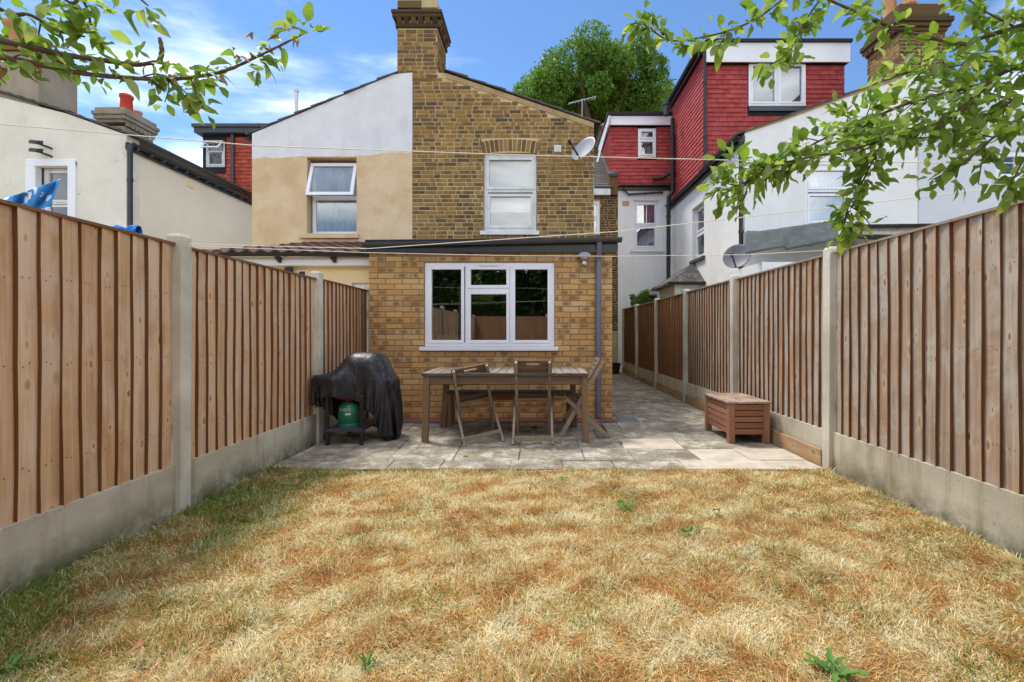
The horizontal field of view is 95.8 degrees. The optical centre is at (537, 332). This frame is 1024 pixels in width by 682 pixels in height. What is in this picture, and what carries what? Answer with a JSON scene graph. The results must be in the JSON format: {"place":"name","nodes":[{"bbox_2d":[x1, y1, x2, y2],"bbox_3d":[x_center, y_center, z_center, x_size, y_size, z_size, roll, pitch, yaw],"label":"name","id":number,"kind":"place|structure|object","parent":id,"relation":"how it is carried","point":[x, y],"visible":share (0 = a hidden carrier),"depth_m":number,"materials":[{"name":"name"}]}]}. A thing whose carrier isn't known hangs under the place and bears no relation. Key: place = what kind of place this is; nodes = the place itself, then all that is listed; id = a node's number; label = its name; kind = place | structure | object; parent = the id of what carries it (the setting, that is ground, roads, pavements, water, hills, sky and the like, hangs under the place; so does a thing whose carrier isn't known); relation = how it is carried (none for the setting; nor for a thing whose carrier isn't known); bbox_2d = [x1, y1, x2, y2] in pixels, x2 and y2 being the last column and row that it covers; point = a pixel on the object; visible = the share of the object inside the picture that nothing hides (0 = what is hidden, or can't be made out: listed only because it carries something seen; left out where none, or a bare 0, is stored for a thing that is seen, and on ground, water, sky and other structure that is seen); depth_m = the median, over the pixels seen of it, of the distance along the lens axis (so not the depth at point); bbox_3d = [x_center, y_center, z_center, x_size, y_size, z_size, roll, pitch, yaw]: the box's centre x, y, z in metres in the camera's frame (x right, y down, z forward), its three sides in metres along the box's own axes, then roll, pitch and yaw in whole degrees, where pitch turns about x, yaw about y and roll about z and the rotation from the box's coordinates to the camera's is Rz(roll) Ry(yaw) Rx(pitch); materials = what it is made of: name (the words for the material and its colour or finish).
{"place":"outdoors","nodes":[
{"label":"outdoors","id":0,"kind":"place"},
{"bbox_2d":[4,179,59,210],"bbox_3d":[-4.829,-1.205,4.295,0.791,0.489,0.197,0,0,0],"label":"bed sheet","id":1,"kind":"object","parent":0,"point":[41,197],"visible":0.37,"depth_m":4.28,"materials":[{"name":"blue fabric"}]},
{"bbox_2d":[112,225,142,233],"bbox_3d":[-4.624,-1.146,5.195,0.288,0.140,0.139,0,0,0],"label":"laundry bundle","id":2,"kind":"object","parent":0,"point":[136,228],"visible":0.48,"depth_m":5.17,"materials":[{"name":"blue fabric"}]},
{"bbox_2d":[391,0,618,362],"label":"brick house","id":3,"kind":"structure","parent":0,"point":[469,196],"depth_m":8.60,"materials":[{"name":"brick"}]},
{"bbox_2d":[480,154,538,234],"bbox_3d":[-0.519,-2.577,8.680,1.095,1.532,0.260,0,0,0],"label":"window","id":4,"kind":"structure","parent":3,"relation":"in","point":[510,181],"depth_m":8.68,"materials":[{"name":"white paint"}]},
{"bbox_2d":[554,145,560,152],"bbox_3d":[0.371,-3.409,8.578,0.130,0.130,0.040,0,0,0],"label":"wall vent","id":5,"kind":"object","parent":3,"relation":"attached to","point":[557,148],"depth_m":8.56,"materials":[{"name":"white paint"}]},
{"bbox_2d":[568,137,594,204],"bbox_3d":[0.780,-2.939,8.262,0.531,1.125,0.676,0,0,0],"label":"satellite dish","id":6,"kind":"object","parent":3,"relation":"attached to","point":[584,147],"visible":0.97,"depth_m":8.27,"materials":[{"name":"grey paint"}]},
{"bbox_2d":[568,96,595,115],"bbox_3d":[1.493,-7.031,15.475,0.977,1.906,0.361,0,0,0],"label":"tv aerial","id":7,"kind":"object","parent":3,"relation":"attached to","point":[594,97],"visible":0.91,"depth_m":15.46,"materials":[{"name":"metal"}]},
{"bbox_2d":[594,201,599,233],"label":"window","id":8,"kind":"structure","parent":3,"relation":"in","point":[596,203],"depth_m":14.05,"materials":[{"name":"white plastic"}]},
{"bbox_2d":[0,462,1023,681],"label":"lawn","id":9,"kind":"structure","parent":0,"point":[595,634],"depth_m":2.07,"materials":[{"name":"plant"}]},
{"bbox_2d":[0,651,55,676],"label":"weed","id":10,"kind":"object","parent":9,"relation":"on","point":[14,659],"visible":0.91,"depth_m":1.60,"materials":[{"name":"green plant"}]},
{"bbox_2d":[124,640,145,657],"bbox_3d":[-1.413,1.114,1.630,0.047,0.032,0.048,0,0,0],"label":"fallen leaf","id":11,"kind":"object","parent":9,"relation":"on","point":[140,643],"visible":1,"depth_m":1.64,"materials":[{"name":"plant"}]},
{"bbox_2d":[0,0,330,129],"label":"apple tree","id":12,"kind":"object","parent":9,"relation":"on","point":[75,26],"visible":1,"depth_m":1.50,"materials":[{"name":"green plant"}]},
{"bbox_2d":[352,649,381,673],"bbox_3d":[-0.594,1.130,1.605,0.091,0.060,0.064,0,0,39],"label":"weed","id":13,"kind":"object","parent":9,"relation":"on","point":[364,660],"visible":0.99,"depth_m":1.60,"materials":[{"name":"green plant"}]},
{"bbox_2d":[614,498,637,509],"bbox_3d":[0.589,1.145,3.077,0.150,0.028,0.185,0,0,0],"label":"weed","id":14,"kind":"object","parent":9,"relation":"on","point":[625,505],"visible":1,"depth_m":3.08,"materials":[{"name":"green plant"}]},
{"bbox_2d":[676,525,710,534],"bbox_3d":[0.889,1.147,2.693,0.208,0.025,0.125,0,0,-24],"label":"weed","id":15,"kind":"object","parent":9,"relation":"on","point":[688,529],"visible":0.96,"depth_m":2.68,"materials":[{"name":"green plant"}]},
{"bbox_2d":[621,0,1023,255],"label":"apple tree","id":16,"kind":"object","parent":9,"relation":"on","point":[902,136],"visible":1,"depth_m":1.72,"materials":[{"name":"green plant"}]},
{"bbox_2d":[803,647,870,681],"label":"weed","id":17,"kind":"object","parent":9,"relation":"on","point":[829,664],"visible":1,"depth_m":1.57,"materials":[{"name":"green plant"}]},
{"bbox_2d":[0,0,1023,188],"label":"sky","id":18,"kind":"structure","parent":0,"point":[494,42],"materials":[{"name":"blue"}]},
{"bbox_2d":[273,371,824,471],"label":"patio","id":19,"kind":"structure","parent":0,"point":[670,431],"depth_m":4.62,"materials":[{"name":"stone"}]},
{"bbox_2d":[311,352,402,445],"bbox_3d":[-1.891,0.682,5.018,0.817,0.935,0.709,0,0,0],"label":"covered barbecue","id":20,"kind":"object","parent":19,"relation":"on","point":[369,382],"visible":0.97,"depth_m":4.83,"materials":[{"name":"black plastic"}]},
{"bbox_2d":[335,398,359,426],"bbox_3d":[-2.000,0.820,4.899,0.215,0.329,0.216,0,0,19],"label":"gas cylinder","id":21,"kind":"object","parent":20,"relation":"on","point":[348,413],"visible":0.95,"depth_m":4.82,"materials":[{"name":"green metal"}]},
{"bbox_2d":[451,363,504,444],"bbox_3d":[-0.692,0.774,5.083,0.428,0.857,0.624,-10,2,-14],"label":"folding chair","id":22,"kind":"object","parent":19,"relation":"on","point":[482,367],"visible":0.87,"depth_m":5.01,"materials":[{"name":"brown wood"}]},
{"bbox_2d":[361,237,621,418],"bbox_3d":[-0.593,-0.255,7.300,3.391,2.910,2.600,0,0,0],"label":"brick extension","id":23,"kind":"object","parent":19,"relation":"on","point":[545,299],"visible":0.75,"depth_m":6.20,"materials":[{"name":"brick"}]},
{"bbox_2d":[419,263,557,350],"bbox_3d":[-0.652,-0.349,6.220,1.854,1.183,0.140,0,0,0],"label":"window","id":24,"kind":"structure","parent":23,"relation":"in","point":[465,344],"depth_m":6.21,"materials":[{"name":"white plastic"}]},
{"bbox_2d":[578,252,590,273],"bbox_3d":[0.623,-0.921,6.107,0.180,0.269,0.185,0,0,0],"label":"wall lamp","id":25,"kind":"object","parent":23,"relation":"attached to","point":[584,257],"visible":1,"depth_m":6.06,"materials":[{"name":"grey paint"}]},
{"bbox_2d":[373,418,615,419],"bbox_3d":[-0.530,1.158,6.103,3.339,0.025,0.146,0,0,0],"label":"red tile strip","id":26,"kind":"object","parent":19,"relation":"on","point":[506,418],"visible":0.33,"depth_m":6.16,"materials":[{"name":"red tile"}]},
{"bbox_2d":[421,367,588,442],"bbox_3d":[-0.340,0.788,5.294,1.756,0.732,0.933,0,0,0],"label":"garden table","id":27,"kind":"object","parent":19,"relation":"on","point":[572,376],"visible":0.83,"depth_m":4.87,"materials":[{"name":"wood"}]},
{"bbox_2d":[447,390,571,426],"bbox_3d":[-0.340,0.936,5.730,1.520,0.429,0.254,0,0,0],"label":"garden bench","id":28,"kind":"object","parent":19,"relation":"on","point":[503,394],"visible":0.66,"depth_m":5.62,"materials":[{"name":"wood"}]},
{"bbox_2d":[403,420,617,423],"bbox_3d":[-0.510,1.162,5.960,3.380,0.036,0.130,0,0,0],"label":"drain channel","id":29,"kind":"object","parent":19,"relation":"on","point":[489,422],"visible":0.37,"depth_m":5.96,"materials":[{"name":"black plastic"}]},
{"bbox_2d":[512,360,553,444],"bbox_3d":[-0.050,0.723,5.019,0.428,0.882,0.623,0,0,0],"label":"folding chair","id":30,"kind":"object","parent":19,"relation":"on","point":[542,366],"visible":0.93,"depth_m":4.91,"materials":[{"name":"brown wood"}]},
{"bbox_2d":[552,356,610,437],"bbox_3d":[0.484,0.723,5.250,0.623,0.882,0.428,0,0,0],"label":"folding chair","id":31,"kind":"object","parent":19,"relation":"on","point":[574,402],"visible":0.89,"depth_m":5.06,"materials":[{"name":"brown wood"}]},
{"bbox_2d":[612,363,620,373],"bbox_3d":[2.141,1.000,12.900,0.370,0.300,0.364,0,0,0],"label":"plant pot","id":32,"kind":"object","parent":19,"relation":"on","point":[615,368],"visible":0.66,"depth_m":12.76,"materials":[{"name":"black plastic"}]},
{"bbox_2d":[612,417,642,422],"bbox_3d":[1.175,1.160,6.085,0.330,0.040,0.470,0,0,0],"label":"inspection cover","id":33,"kind":"object","parent":19,"relation":"on","point":[628,419],"visible":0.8,"depth_m":6.04,"materials":[{"name":"metal"}]},
{"bbox_2d":[703,393,771,443],"bbox_3d":[2.190,0.933,5.125,0.454,0.436,0.714,0,0,0],"label":"storage chest","id":34,"kind":"object","parent":19,"relation":"on","point":[731,415],"visible":1,"depth_m":4.79,"materials":[{"name":"brown wood"}]},
{"bbox_2d":[596,0,954,370],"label":"white house","id":35,"kind":"structure","parent":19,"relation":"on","point":[705,105],"depth_m":11.11,"materials":[{"name":"paint"}]},
{"bbox_2d":[630,201,662,251],"bbox_3d":[3.295,-3.219,14.081,1.000,1.563,0.282,0,0,0],"label":"window","id":36,"kind":"structure","parent":35,"relation":"in","point":[645,212],"depth_m":14.10,"materials":[{"name":"white plastic"}]},
{"bbox_2d":[638,129,655,157],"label":"window","id":37,"kind":"structure","parent":35,"relation":"in","point":[646,137],"depth_m":13.98,"materials":[{"name":"white plastic"}]},
{"bbox_2d":[640,291,659,297],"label":"window","id":38,"kind":"structure","parent":35,"relation":"in","point":[657,293],"depth_m":14.08,"materials":[{"name":"white plastic"}]},
{"bbox_2d":[689,204,704,264],"bbox_3d":[4.080,-2.495,11.624,0.220,1.434,1.013,0,0,0],"label":"window","id":39,"kind":"structure","parent":35,"relation":"in","point":[700,210],"depth_m":11.80,"materials":[{"name":"white plastic"}]},
{"bbox_2d":[723,244,750,268],"bbox_3d":[3.656,-1.119,8.533,0.464,0.987,1.133,0,0,18],"label":"satellite dish","id":40,"kind":"object","parent":35,"relation":"attached to","point":[732,258],"visible":0.88,"depth_m":8.39,"materials":[{"name":"paint"}]},
{"bbox_2d":[748,64,805,106],"bbox_3d":[5.747,-5.962,11.229,1.364,1.057,0.322,0,0,0],"label":"window","id":41,"kind":"structure","parent":35,"relation":"in","point":[785,91],"depth_m":11.38,"materials":[{"name":"white plastic"}]},
{"bbox_2d":[805,165,849,223],"bbox_3d":[5.651,-2.671,9.075,0.897,1.196,0.134,0,0,0],"label":"window","id":42,"kind":"structure","parent":35,"relation":"in","point":[821,187],"depth_m":9.11,"materials":[{"name":"white plastic"}]},
{"label":"ground","id":43,"kind":"structure","parent":0,"visible":0},
{"bbox_2d":[0,17,267,248],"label":"roughcast house","id":44,"kind":"structure","parent":43,"relation":"on","point":[149,186],"depth_m":9.53,"materials":[{"name":"paint"}]},
{"bbox_2d":[28,140,52,157],"bbox_3d":[-9.857,-3.664,9.174,0.219,0.297,0.263,0,0,0],"label":"spotlight","id":45,"kind":"object","parent":44,"relation":"attached to","point":[37,142],"visible":1,"depth_m":9.10,"materials":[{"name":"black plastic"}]},
{"bbox_2d":[44,168,66,214],"bbox_3d":[-9.739,-2.679,9.444,0.633,1.341,0.072,0,0,0],"label":"window","id":46,"kind":"structure","parent":44,"relation":"in","point":[59,203],"depth_m":9.45,"materials":[{"name":"white paint"}]},
{"bbox_2d":[206,141,224,166],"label":"window","id":47,"kind":"structure","parent":44,"relation":"in","point":[215,157],"depth_m":14.04,"materials":[{"name":"white plastic"}]},
{"bbox_2d":[0,199,368,598],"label":"timber fence","id":48,"kind":"object","parent":43,"relation":"on","point":[145,380],"visible":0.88,"depth_m":2.69,"materials":[{"name":"wood"}]},
{"bbox_2d":[191,246,823,256],"bbox_3d":[0.054,-0.632,3.563,4.805,0.134,0.173,0,0,-11],"label":"washing line","id":49,"kind":"object","parent":48,"relation":"attached to","point":[485,255],"visible":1,"depth_m":3.46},
{"bbox_2d":[0,124,1023,163],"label":"washing line","id":50,"kind":"object","parent":48,"relation":"attached to","point":[431,151],"visible":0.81,"depth_m":2.42,"materials":[{"name":"white plastic"}]},
{"bbox_2d":[193,187,1006,248],"bbox_3d":[0.258,-0.670,2.854,5.092,0.184,0.438,0,0,9],"label":"washing line","id":51,"kind":"object","parent":48,"relation":"attached to","point":[584,233],"visible":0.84,"depth_m":3.03,"materials":[{"name":"white plastic"}]},
{"bbox_2d":[201,242,368,288],"bbox_3d":[-3.398,-0.240,7.442,2.546,2.881,2.275,0,0,0],"label":"cream extension","id":52,"kind":"object","parent":43,"relation":"on","point":[349,266],"visible":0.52,"depth_m":6.46,"materials":[{"name":"paint"}]},
{"bbox_2d":[284,267,292,271],"bbox_3d":[-3.519,-0.854,6.556,0.100,0.148,0.129,0,0,0],"label":"flood light","id":53,"kind":"object","parent":52,"relation":"attached to","point":[290,269],"visible":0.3,"depth_m":6.51,"materials":[{"name":"black plastic"}]},
{"bbox_2d":[298,270,306,275],"bbox_3d":[-3.358,-0.828,6.604,0.120,0.120,0.029,0,0,0],"label":"wall vent","id":54,"kind":"object","parent":52,"relation":"attached to","point":[303,272],"depth_m":6.60,"materials":[{"name":"white plastic"}]},
{"bbox_2d":[354,283,368,288],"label":"window","id":55,"kind":"structure","parent":52,"relation":"in","point":[360,285],"depth_m":6.68,"materials":[{"name":"white plastic"}]},
{"bbox_2d":[243,71,412,244],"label":"rendered house","id":56,"kind":"structure","parent":43,"relation":"on","point":[300,195],"depth_m":8.59,"materials":[{"name":"paint"}]},
{"bbox_2d":[299,163,358,238],"bbox_3d":[-3.857,-2.475,8.676,1.086,1.464,0.351,0,0,0],"label":"window","id":57,"kind":"structure","parent":56,"relation":"in","point":[334,193],"depth_m":8.82,"materials":[{"name":"white plastic"}]},
{"bbox_2d":[512,19,676,124],"bbox_3d":[3.942,-7.979,27.167,11.082,18.286,9.146,0,0,0],"label":"leafy tree","id":58,"kind":"object","parent":43,"relation":"on","point":[603,68],"visible":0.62,"depth_m":24.08,"materials":[{"name":"green plant"}]},
{"bbox_2d":[628,289,651,309],"bbox_3d":[2.917,-0.017,12.855,0.586,2.359,0.669,0,0,-18],"label":"garden shrub","id":59,"kind":"object","parent":43,"relation":"on","point":[642,297],"visible":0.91,"depth_m":12.85,"materials":[{"name":"green plant"}]},
{"bbox_2d":[622,200,1023,561],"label":"timber fence","id":60,"kind":"object","parent":43,"relation":"on","point":[892,364],"visible":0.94,"depth_m":3.27,"materials":[{"name":"wood"}]},
{"bbox_2d":[718,222,934,282],"bbox_3d":[5.067,-0.416,7.967,3.680,3.131,2.066,0,0,0],"label":"felt lean to","id":61,"kind":"object","parent":43,"relation":"on","point":[791,237],"visible":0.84,"depth_m":7.36,"materials":[{"name":"white paint"}]},
{"bbox_2d":[918,73,1023,223],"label":"pale grey house","id":62,"kind":"structure","parent":43,"relation":"on","point":[938,208],"depth_m":8.97,"materials":[{"name":"paint"}]},
{"bbox_2d":[993,151,1023,182],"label":"window","id":63,"kind":"structure","parent":62,"relation":"in","point":[1010,158],"depth_m":8.99,"materials":[{"name":"white plastic"}]}
]}

